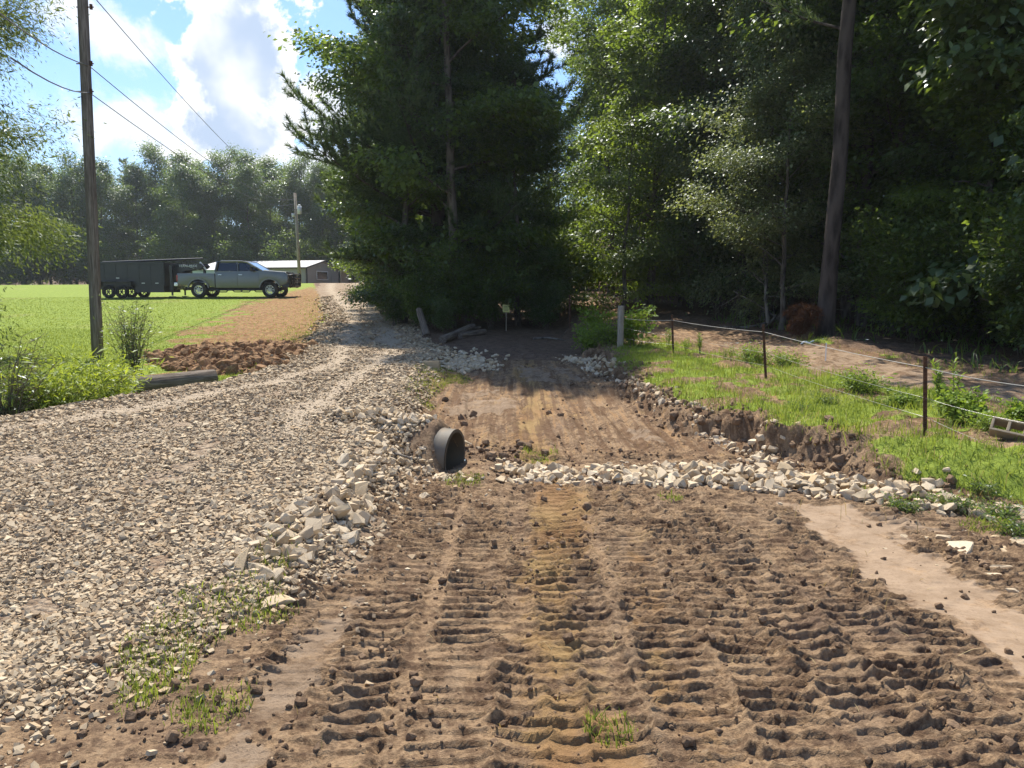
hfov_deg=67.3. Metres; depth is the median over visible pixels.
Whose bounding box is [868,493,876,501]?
rock
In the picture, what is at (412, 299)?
understory shrub
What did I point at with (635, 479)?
rock
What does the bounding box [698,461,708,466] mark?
rock
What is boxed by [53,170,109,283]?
distant tree
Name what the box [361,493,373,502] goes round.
rock
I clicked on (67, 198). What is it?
distant tree
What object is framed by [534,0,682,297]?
tall tree
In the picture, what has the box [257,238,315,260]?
understory shrub
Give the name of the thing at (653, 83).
maple tree
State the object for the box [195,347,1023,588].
rubble
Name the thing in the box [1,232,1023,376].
ground
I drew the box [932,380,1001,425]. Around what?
bush
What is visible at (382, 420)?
rock
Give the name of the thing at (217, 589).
rock
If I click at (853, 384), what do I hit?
weed
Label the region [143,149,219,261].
distant tree
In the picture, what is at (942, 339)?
undergrowth
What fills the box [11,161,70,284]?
distant tree
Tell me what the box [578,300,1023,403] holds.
path
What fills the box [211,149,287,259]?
distant tree
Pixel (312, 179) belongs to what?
distant tree
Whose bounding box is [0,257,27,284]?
understory shrub
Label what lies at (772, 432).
grass bank
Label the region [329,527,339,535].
rock
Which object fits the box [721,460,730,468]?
rock
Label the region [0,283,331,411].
lawn
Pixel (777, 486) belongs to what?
rock
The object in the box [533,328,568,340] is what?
fallen branch
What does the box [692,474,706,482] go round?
rock
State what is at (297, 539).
rock
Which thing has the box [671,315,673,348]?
fence post
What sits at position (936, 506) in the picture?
rock
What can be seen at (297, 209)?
utility pole
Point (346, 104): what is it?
distant tree
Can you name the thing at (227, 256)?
understory shrub
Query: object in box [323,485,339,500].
rock
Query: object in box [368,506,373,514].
rock
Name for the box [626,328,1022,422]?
fence wire
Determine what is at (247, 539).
rock
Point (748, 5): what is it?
silver leaved tree
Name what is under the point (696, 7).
broadleaf tree
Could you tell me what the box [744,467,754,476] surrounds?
rock
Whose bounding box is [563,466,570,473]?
rock
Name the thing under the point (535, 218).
broadleaf tree
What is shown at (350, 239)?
distant tree
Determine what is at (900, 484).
rock
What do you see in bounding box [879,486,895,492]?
rock
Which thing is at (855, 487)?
rock
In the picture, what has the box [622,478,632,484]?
rock
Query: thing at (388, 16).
pine tree
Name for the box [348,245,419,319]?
understory shrub
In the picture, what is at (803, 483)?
rock
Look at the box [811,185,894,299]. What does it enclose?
understory shrub
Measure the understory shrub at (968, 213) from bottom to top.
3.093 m
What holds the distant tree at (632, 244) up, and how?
on the ground at (515, 342)
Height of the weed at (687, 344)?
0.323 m
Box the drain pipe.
[434,427,464,469]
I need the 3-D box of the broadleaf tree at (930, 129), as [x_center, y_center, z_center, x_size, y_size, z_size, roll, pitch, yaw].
[12.850,-11.327,24.404,9.030,17.986,10.129,-2,7,-13]
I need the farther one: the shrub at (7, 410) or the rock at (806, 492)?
the shrub at (7, 410)
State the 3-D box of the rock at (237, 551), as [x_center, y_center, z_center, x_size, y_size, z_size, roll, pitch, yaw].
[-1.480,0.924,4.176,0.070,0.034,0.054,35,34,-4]
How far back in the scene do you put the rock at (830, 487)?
5.94 m
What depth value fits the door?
91.25 m
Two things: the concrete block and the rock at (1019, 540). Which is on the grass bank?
the concrete block
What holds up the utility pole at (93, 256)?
on the lawn at (309, 291)
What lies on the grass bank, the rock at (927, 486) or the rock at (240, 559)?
the rock at (927, 486)
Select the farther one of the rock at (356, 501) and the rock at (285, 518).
the rock at (356, 501)
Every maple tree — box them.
[555,0,733,308]
[569,0,782,305]
[848,13,1023,339]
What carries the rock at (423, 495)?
on the dirt road at (668, 668)
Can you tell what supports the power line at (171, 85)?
attached to the utility pole at (297, 209)
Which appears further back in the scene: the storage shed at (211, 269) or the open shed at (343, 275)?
the open shed at (343, 275)
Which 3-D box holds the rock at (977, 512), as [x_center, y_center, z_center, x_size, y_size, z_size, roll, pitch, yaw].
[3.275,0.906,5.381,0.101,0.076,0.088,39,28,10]
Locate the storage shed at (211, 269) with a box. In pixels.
[192,266,214,283]
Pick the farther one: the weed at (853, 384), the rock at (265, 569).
the weed at (853, 384)
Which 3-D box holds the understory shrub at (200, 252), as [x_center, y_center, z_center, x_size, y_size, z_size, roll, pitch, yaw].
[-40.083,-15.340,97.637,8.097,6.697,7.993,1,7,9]
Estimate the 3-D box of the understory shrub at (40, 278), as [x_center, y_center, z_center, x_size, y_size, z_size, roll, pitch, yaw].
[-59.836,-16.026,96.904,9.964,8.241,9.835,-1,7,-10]
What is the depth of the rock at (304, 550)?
4.36 m
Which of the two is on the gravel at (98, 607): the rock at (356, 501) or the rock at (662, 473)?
the rock at (356, 501)
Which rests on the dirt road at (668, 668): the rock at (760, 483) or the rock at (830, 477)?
the rock at (760, 483)
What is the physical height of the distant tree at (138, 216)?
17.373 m
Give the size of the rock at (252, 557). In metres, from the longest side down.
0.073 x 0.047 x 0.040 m
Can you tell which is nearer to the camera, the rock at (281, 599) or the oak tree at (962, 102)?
the rock at (281, 599)
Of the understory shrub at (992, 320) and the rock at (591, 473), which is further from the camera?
the understory shrub at (992, 320)
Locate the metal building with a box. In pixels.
[208,260,340,282]
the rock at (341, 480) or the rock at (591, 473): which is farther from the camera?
the rock at (591, 473)
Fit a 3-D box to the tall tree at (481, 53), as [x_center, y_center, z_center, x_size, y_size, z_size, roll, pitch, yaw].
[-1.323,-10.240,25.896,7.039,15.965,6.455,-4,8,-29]
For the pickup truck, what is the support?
on the lawn at (309, 291)
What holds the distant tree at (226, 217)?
on the ground at (515, 342)
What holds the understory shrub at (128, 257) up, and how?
on the ground at (515, 342)
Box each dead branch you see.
[719,294,817,327]
[721,282,786,325]
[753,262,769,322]
[756,314,776,327]
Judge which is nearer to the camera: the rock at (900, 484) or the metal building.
the rock at (900, 484)
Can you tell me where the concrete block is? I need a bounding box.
[989,416,1023,439]
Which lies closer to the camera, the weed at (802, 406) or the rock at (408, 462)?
the rock at (408, 462)
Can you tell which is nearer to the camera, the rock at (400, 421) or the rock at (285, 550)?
the rock at (285, 550)
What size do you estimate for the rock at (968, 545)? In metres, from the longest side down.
0.227 x 0.157 x 0.066 m
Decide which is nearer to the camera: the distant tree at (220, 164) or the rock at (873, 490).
the rock at (873, 490)
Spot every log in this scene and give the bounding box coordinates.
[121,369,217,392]
[416,308,430,335]
[439,323,475,343]
[457,329,486,338]
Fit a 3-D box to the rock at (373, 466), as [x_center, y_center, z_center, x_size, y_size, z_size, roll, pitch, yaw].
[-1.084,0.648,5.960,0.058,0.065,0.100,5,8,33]
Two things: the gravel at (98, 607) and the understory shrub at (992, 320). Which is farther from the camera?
the understory shrub at (992, 320)
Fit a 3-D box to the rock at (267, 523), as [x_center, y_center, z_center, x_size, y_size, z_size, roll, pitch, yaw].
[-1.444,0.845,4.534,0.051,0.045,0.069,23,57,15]
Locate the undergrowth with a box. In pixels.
[704,307,1023,372]
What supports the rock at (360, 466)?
on the gravel at (98, 607)
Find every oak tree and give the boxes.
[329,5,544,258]
[593,0,850,311]
[635,1,787,297]
[704,0,988,325]
[777,7,995,328]
[826,0,1023,252]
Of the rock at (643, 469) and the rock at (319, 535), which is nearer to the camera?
the rock at (319, 535)
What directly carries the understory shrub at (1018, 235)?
on the ground at (515, 342)
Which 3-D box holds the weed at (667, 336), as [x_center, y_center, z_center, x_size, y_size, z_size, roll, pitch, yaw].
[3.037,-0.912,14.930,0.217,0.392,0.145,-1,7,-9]
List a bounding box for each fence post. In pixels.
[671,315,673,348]
[762,324,766,377]
[923,356,927,436]
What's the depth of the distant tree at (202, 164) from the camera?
115.26 m
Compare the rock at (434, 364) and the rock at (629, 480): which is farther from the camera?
the rock at (434, 364)
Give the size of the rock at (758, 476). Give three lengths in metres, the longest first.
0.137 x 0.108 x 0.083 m
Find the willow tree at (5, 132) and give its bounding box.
[0,0,122,354]
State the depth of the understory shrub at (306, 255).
95.02 m
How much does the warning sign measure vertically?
0.821 m
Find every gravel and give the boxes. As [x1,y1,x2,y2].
[0,423,535,767]
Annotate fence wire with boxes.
[624,318,1023,385]
[625,338,973,438]
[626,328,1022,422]
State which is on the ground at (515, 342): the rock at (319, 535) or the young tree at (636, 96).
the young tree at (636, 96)
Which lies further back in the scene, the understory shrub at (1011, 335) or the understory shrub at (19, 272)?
the understory shrub at (19, 272)
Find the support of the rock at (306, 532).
on the dirt road at (668, 668)
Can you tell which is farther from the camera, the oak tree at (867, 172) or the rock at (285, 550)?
the oak tree at (867, 172)
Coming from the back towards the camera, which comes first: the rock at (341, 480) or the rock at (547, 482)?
the rock at (547, 482)
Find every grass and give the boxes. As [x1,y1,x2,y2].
[0,296,1023,748]
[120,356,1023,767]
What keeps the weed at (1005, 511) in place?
on the dirt road at (668, 668)
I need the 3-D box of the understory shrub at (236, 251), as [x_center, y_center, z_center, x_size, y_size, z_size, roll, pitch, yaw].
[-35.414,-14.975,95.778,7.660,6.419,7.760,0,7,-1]
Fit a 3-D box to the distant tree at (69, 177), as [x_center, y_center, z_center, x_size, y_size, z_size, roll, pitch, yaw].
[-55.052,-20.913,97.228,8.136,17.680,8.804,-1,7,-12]
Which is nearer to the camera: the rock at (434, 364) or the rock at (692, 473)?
the rock at (692, 473)
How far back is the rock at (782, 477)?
6.25 m
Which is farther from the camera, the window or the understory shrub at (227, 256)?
the understory shrub at (227, 256)
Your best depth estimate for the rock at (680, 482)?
6.21 m
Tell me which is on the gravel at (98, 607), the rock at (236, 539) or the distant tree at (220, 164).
the rock at (236, 539)
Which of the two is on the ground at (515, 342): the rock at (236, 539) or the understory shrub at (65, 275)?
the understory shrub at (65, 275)
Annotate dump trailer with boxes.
[100,258,209,297]
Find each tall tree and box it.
[395,0,586,296]
[533,0,659,293]
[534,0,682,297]
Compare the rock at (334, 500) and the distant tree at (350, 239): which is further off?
the distant tree at (350, 239)
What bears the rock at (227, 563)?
on the gravel at (98, 607)
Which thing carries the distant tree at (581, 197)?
on the ground at (515, 342)
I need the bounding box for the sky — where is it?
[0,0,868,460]
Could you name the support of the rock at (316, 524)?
on the gravel at (98, 607)
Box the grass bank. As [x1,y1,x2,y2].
[597,332,1023,505]
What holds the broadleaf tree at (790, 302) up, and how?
on the ground at (515, 342)
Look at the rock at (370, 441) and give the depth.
6.65 m
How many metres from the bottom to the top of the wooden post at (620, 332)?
0.919 m
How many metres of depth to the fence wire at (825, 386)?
8.73 m
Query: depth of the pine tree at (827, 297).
15.50 m
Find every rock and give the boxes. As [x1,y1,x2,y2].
[63,569,78,574]
[187,582,198,587]
[211,585,222,593]
[222,560,234,565]
[232,536,240,541]
[233,547,241,557]
[233,547,248,572]
[240,537,252,541]
[248,539,262,546]
[248,562,261,568]
[250,554,261,562]
[254,574,266,580]
[255,564,273,578]
[256,536,267,541]
[260,594,295,609]
[261,521,270,529]
[269,523,281,530]
[271,527,288,537]
[272,568,283,583]
[274,531,290,545]
[280,513,295,523]
[282,544,291,556]
[283,503,298,511]
[286,529,296,537]
[287,554,297,560]
[288,535,302,543]
[290,523,299,531]
[290,547,302,556]
[292,500,310,506]
[296,555,309,567]
[297,546,306,553]
[298,506,309,509]
[298,526,313,538]
[301,505,320,517]
[303,496,312,500]
[303,551,313,561]
[304,517,322,535]
[304,544,317,554]
[315,532,323,538]
[319,515,331,522]
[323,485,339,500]
[328,495,344,506]
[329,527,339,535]
[331,478,345,484]
[333,503,350,519]
[336,406,344,412]
[336,453,348,463]
[336,463,347,468]
[336,473,344,478]
[338,492,348,500]
[338,526,349,533]
[340,488,350,497]
[341,530,359,544]
[345,469,354,478]
[346,459,354,466]
[346,478,354,487]
[348,501,358,510]
[349,512,364,525]
[350,499,359,505]
[352,481,367,494]
[353,468,363,477]
[355,464,365,470]
[355,510,370,522]
[357,412,366,418]
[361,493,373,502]
[363,467,370,476]
[363,499,377,512]
[365,438,373,443]
[367,464,377,470]
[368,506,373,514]
[373,433,383,440]
[373,439,381,447]
[378,416,386,423]
[388,468,396,475]
[389,447,396,452]
[397,418,404,424]
[397,456,405,465]
[404,459,412,466]
[419,492,429,497]
[421,360,439,369]
[495,463,501,470]
[495,476,505,482]
[509,467,517,475]
[517,468,525,475]
[523,463,529,471]
[525,473,534,480]
[534,461,540,468]
[534,477,543,481]
[544,479,551,484]
[547,462,558,471]
[548,474,555,481]
[552,470,563,478]
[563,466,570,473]
[572,481,579,485]
[587,470,597,475]
[589,463,600,469]
[600,473,610,479]
[603,463,614,468]
[612,473,621,481]
[622,469,631,474]
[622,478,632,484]
[628,476,638,484]
[630,469,642,475]
[632,472,639,476]
[637,466,645,473]
[639,476,653,482]
[643,480,655,486]
[646,469,656,477]
[657,467,667,481]
[663,481,673,487]
[664,474,675,481]
[673,478,686,487]
[680,473,690,479]
[683,460,697,472]
[688,469,700,477]
[688,481,698,488]
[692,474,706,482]
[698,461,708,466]
[703,475,711,484]
[711,471,723,482]
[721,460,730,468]
[725,470,735,477]
[727,480,742,487]
[730,465,743,473]
[730,476,738,481]
[736,477,750,483]
[743,465,754,474]
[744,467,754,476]
[751,454,761,460]
[751,472,766,481]
[754,462,767,468]
[754,467,766,473]
[754,478,763,488]
[757,459,768,465]
[764,478,774,490]
[773,483,787,492]
[775,474,786,485]
[777,461,794,472]
[781,479,790,488]
[784,460,796,467]
[785,469,795,478]
[785,480,800,485]
[795,477,811,487]
[798,472,811,479]
[803,489,809,495]
[808,474,823,486]
[809,487,824,496]
[824,474,835,483]
[824,483,836,492]
[835,473,848,478]
[839,489,854,495]
[843,494,852,499]
[849,483,861,492]
[851,489,870,501]
[853,474,866,483]
[867,487,878,494]
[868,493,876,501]
[875,492,891,501]
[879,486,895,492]
[893,480,909,492]
[921,478,934,483]
[921,481,935,492]
[930,503,944,511]
[932,478,943,487]
[932,488,942,493]
[935,534,950,539]
[936,490,952,498]
[943,502,956,509]
[946,541,973,556]
[971,507,988,518]
[990,565,1012,567]
[1005,588,1018,592]
[1009,536,1023,543]
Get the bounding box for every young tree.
[327,144,430,293]
[521,82,728,313]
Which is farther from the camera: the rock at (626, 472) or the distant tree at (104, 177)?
the distant tree at (104, 177)
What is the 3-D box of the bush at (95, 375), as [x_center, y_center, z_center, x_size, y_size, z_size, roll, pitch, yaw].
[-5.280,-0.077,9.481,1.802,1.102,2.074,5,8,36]
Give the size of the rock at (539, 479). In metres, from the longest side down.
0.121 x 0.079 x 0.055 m
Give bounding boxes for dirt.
[144,339,317,374]
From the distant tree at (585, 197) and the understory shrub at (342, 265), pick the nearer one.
the understory shrub at (342, 265)
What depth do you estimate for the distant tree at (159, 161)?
100.81 m
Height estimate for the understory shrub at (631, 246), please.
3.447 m
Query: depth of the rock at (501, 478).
6.50 m
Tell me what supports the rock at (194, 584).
on the gravel road at (47, 605)
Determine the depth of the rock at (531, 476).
6.52 m
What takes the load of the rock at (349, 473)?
on the gravel at (98, 607)
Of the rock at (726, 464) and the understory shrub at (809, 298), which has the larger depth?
the understory shrub at (809, 298)
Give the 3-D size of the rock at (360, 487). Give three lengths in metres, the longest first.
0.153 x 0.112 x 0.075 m
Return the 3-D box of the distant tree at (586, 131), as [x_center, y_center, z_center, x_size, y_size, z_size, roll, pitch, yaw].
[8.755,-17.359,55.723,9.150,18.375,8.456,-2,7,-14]
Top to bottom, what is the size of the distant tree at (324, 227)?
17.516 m
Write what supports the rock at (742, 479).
on the dirt road at (668, 668)
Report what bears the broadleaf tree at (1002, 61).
on the ground at (515, 342)
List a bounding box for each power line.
[0,13,291,199]
[10,57,294,205]
[96,0,290,192]
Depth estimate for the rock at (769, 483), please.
6.12 m
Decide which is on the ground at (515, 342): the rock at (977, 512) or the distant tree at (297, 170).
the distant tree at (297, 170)
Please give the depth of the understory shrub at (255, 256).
95.34 m
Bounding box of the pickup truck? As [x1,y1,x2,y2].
[174,260,300,297]
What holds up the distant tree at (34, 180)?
on the ground at (515, 342)
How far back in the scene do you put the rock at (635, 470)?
6.59 m
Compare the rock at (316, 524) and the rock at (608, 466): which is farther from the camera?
the rock at (608, 466)
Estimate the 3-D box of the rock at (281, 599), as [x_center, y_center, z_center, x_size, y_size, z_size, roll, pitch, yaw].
[-1.186,1.092,3.851,0.187,0.037,0.085,-9,25,-43]
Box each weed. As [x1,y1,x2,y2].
[570,320,598,352]
[571,315,645,344]
[575,303,617,333]
[615,300,657,345]
[665,328,671,344]
[682,337,689,350]
[696,333,701,353]
[727,345,735,359]
[732,342,783,362]
[748,355,754,365]
[755,348,815,367]
[789,401,813,411]
[811,394,838,403]
[823,363,905,393]
[871,389,922,407]
[880,490,929,513]
[908,487,940,503]
[926,488,989,514]
[929,356,965,417]
[959,406,1023,431]
[961,473,1007,496]
[966,493,1023,520]
[981,510,1023,538]
[997,396,1023,421]
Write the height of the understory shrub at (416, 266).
2.965 m
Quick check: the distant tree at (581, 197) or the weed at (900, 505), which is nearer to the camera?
the weed at (900, 505)
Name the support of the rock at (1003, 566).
on the dirt road at (668, 668)
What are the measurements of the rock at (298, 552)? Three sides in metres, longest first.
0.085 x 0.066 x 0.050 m
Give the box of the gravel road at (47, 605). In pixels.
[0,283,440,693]
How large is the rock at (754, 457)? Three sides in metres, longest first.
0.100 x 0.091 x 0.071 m
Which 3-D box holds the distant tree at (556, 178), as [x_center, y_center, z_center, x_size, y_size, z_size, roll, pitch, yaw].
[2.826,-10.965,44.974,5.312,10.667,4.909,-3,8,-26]
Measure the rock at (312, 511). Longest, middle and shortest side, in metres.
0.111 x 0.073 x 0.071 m
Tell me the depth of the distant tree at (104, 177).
97.46 m
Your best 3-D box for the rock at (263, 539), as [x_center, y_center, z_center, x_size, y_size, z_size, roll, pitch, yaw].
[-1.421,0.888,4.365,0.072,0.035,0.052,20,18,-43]
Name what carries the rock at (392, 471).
on the dirt road at (668, 668)
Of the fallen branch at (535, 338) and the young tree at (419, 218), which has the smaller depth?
the fallen branch at (535, 338)
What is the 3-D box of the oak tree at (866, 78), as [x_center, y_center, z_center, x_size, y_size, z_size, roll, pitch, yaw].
[9.420,-7.439,18.163,6.980,12.365,5.801,-2,7,-19]
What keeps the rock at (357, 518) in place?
on the dirt road at (668, 668)
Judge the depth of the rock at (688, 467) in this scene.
6.60 m
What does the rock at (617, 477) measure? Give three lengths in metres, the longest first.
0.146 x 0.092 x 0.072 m
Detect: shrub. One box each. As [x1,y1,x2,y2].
[0,241,46,284]
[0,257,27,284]
[0,328,68,415]
[0,379,58,413]
[3,231,73,284]
[23,233,81,284]
[36,236,119,284]
[50,232,123,283]
[82,237,159,261]
[93,295,166,376]
[102,235,170,259]
[111,247,165,262]
[133,231,201,263]
[178,228,243,272]
[178,243,214,272]
[186,238,255,263]
[198,242,251,260]
[230,227,299,260]
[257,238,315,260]
[261,226,335,260]
[292,248,333,261]
[320,252,351,268]
[331,246,384,313]
[332,236,365,281]
[337,218,446,323]
[340,260,359,282]
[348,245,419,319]
[365,277,411,325]
[385,269,478,324]
[390,224,484,328]
[423,292,468,333]
[477,221,584,317]
[504,200,612,289]
[509,248,592,322]
[515,207,631,318]
[522,221,631,259]
[606,230,665,269]
[650,196,789,314]
[662,200,806,298]
[687,180,822,305]
[785,253,821,303]
[801,215,821,302]
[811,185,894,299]
[820,202,993,342]
[839,250,929,336]
[908,184,1023,352]
[934,269,995,341]
[953,199,1023,344]
[968,261,1023,356]
[973,298,1018,346]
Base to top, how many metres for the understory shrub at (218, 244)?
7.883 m
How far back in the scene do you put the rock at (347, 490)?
5.26 m
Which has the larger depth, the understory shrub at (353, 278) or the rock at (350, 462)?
the understory shrub at (353, 278)
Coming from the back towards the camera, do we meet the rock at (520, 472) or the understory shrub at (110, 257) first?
the understory shrub at (110, 257)
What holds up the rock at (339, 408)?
on the gravel road at (47, 605)
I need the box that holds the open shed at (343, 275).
[340,267,353,282]
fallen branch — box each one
[392,452,410,458]
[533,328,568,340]
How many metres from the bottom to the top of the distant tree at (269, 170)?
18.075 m
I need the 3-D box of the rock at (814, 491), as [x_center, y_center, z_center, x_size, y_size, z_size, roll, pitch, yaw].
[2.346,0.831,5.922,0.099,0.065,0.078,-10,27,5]
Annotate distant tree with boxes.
[0,149,49,284]
[0,151,47,284]
[0,163,19,266]
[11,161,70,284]
[14,159,78,284]
[37,146,108,284]
[46,171,79,284]
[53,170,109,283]
[69,155,140,283]
[97,171,125,244]
[100,159,164,256]
[121,136,189,252]
[126,169,151,258]
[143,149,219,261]
[161,168,229,263]
[175,168,223,255]
[188,155,220,222]
[193,140,260,259]
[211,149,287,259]
[215,165,254,242]
[231,155,283,255]
[242,154,297,258]
[261,161,307,259]
[269,148,321,258]
[289,161,348,261]
[301,159,339,257]
[308,164,357,260]
[312,165,349,259]
[329,68,359,196]
[338,27,422,248]
[341,194,364,249]
[519,110,599,234]
[552,17,706,279]
[561,130,620,259]
[578,20,636,232]
[581,14,668,270]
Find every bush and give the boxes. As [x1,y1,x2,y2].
[0,335,171,410]
[0,341,137,411]
[54,357,148,395]
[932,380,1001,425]
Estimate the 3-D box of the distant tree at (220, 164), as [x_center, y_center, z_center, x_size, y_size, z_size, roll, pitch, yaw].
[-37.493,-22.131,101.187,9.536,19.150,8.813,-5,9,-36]
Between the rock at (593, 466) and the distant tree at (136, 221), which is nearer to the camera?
the rock at (593, 466)
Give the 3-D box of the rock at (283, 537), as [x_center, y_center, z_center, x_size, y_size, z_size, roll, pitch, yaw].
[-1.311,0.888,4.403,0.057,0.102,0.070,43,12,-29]
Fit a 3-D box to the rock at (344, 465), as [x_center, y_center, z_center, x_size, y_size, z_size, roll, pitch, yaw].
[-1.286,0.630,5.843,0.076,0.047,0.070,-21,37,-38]
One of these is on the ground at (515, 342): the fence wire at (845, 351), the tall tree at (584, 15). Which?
the tall tree at (584, 15)
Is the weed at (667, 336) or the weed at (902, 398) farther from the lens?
the weed at (667, 336)
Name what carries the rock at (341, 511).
on the dirt road at (668, 668)
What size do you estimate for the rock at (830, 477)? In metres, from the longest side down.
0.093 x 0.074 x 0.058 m
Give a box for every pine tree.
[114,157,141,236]
[263,0,593,327]
[314,0,565,271]
[758,0,856,337]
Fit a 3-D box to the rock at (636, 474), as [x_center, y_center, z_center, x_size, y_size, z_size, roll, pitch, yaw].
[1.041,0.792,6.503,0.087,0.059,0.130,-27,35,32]
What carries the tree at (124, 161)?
on the ground at (515, 342)
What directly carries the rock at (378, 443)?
on the gravel at (98, 607)
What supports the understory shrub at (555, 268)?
on the ground at (515, 342)
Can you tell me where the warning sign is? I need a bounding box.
[503,305,508,330]
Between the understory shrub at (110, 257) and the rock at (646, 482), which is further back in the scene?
the understory shrub at (110, 257)
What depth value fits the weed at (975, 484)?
5.81 m
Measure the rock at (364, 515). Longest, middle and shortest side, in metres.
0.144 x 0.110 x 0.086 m
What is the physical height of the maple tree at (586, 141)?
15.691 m
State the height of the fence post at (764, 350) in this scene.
0.857 m
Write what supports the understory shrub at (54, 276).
on the ground at (515, 342)
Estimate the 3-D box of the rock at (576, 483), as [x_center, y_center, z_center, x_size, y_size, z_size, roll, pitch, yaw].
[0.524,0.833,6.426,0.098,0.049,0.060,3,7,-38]
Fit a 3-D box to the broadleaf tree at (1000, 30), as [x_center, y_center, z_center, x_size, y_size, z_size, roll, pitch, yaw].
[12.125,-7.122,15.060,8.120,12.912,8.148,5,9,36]
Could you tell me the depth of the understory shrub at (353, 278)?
97.29 m
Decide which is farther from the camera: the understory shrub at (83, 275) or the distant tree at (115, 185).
the distant tree at (115, 185)
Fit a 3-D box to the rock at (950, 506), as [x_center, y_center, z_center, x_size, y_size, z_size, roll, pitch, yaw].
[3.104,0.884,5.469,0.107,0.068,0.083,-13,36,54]
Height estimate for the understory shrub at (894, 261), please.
2.862 m
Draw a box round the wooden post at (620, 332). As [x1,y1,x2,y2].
[617,306,623,347]
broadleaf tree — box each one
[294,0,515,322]
[456,33,590,325]
[625,0,841,315]
[669,3,865,304]
[731,0,961,319]
[789,0,1022,330]
[838,36,1020,271]
[861,0,986,317]
[869,0,1023,341]
[892,3,1023,338]
[972,106,1023,350]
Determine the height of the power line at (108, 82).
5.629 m
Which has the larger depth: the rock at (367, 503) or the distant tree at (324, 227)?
the distant tree at (324, 227)
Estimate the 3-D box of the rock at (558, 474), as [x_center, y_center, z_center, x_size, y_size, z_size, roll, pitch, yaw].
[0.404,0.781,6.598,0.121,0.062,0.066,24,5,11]
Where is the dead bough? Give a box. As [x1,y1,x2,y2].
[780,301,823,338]
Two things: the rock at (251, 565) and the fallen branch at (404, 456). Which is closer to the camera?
the rock at (251, 565)
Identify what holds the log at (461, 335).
on the ground at (515, 342)
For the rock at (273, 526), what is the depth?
4.49 m
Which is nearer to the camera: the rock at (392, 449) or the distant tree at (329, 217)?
the rock at (392, 449)
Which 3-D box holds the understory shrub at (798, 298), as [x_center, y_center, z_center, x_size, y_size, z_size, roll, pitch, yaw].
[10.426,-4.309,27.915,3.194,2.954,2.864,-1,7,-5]
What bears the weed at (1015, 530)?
on the dirt road at (668, 668)
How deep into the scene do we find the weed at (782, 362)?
12.18 m
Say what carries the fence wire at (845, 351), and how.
attached to the wooden post at (620, 332)
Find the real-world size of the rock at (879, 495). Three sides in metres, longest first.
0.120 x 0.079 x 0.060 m
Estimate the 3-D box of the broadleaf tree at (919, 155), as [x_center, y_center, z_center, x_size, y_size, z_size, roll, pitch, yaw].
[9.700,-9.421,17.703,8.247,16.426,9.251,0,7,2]
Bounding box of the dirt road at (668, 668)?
[0,286,1023,767]
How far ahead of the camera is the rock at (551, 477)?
6.51 m
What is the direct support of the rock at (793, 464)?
on the dirt road at (668, 668)
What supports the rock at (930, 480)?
on the grass bank
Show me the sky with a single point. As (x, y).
(217, 55)
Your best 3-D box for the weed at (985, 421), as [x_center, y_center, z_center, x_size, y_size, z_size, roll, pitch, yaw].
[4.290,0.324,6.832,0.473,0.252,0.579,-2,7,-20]
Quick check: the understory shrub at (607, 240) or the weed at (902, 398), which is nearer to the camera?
the weed at (902, 398)
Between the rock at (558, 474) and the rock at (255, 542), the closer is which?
the rock at (255, 542)
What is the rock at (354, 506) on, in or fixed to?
on the gravel at (98, 607)
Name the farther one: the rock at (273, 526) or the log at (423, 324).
the log at (423, 324)
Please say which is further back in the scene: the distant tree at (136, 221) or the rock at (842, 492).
the distant tree at (136, 221)
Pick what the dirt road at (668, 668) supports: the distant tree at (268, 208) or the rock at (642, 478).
the rock at (642, 478)
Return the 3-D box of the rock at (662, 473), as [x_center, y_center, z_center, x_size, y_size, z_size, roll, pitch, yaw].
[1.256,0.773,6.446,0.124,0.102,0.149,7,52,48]
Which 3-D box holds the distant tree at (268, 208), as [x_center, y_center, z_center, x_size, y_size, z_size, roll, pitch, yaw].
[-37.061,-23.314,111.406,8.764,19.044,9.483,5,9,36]
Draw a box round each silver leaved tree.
[648,0,883,319]
[650,43,885,329]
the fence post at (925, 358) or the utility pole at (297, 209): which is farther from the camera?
the utility pole at (297, 209)
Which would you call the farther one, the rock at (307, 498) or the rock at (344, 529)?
the rock at (307, 498)
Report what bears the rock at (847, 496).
on the dirt road at (668, 668)
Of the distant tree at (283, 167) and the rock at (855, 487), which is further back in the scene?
the distant tree at (283, 167)
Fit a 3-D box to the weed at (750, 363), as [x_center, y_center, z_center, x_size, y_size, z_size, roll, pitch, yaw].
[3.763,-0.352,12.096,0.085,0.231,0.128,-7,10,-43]
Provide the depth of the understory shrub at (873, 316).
16.99 m
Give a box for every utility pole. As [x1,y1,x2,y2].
[76,0,103,357]
[292,193,301,282]
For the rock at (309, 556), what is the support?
on the gravel at (98, 607)
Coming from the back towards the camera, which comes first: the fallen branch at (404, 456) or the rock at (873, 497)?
the fallen branch at (404, 456)
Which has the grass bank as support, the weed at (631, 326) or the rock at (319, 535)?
the weed at (631, 326)

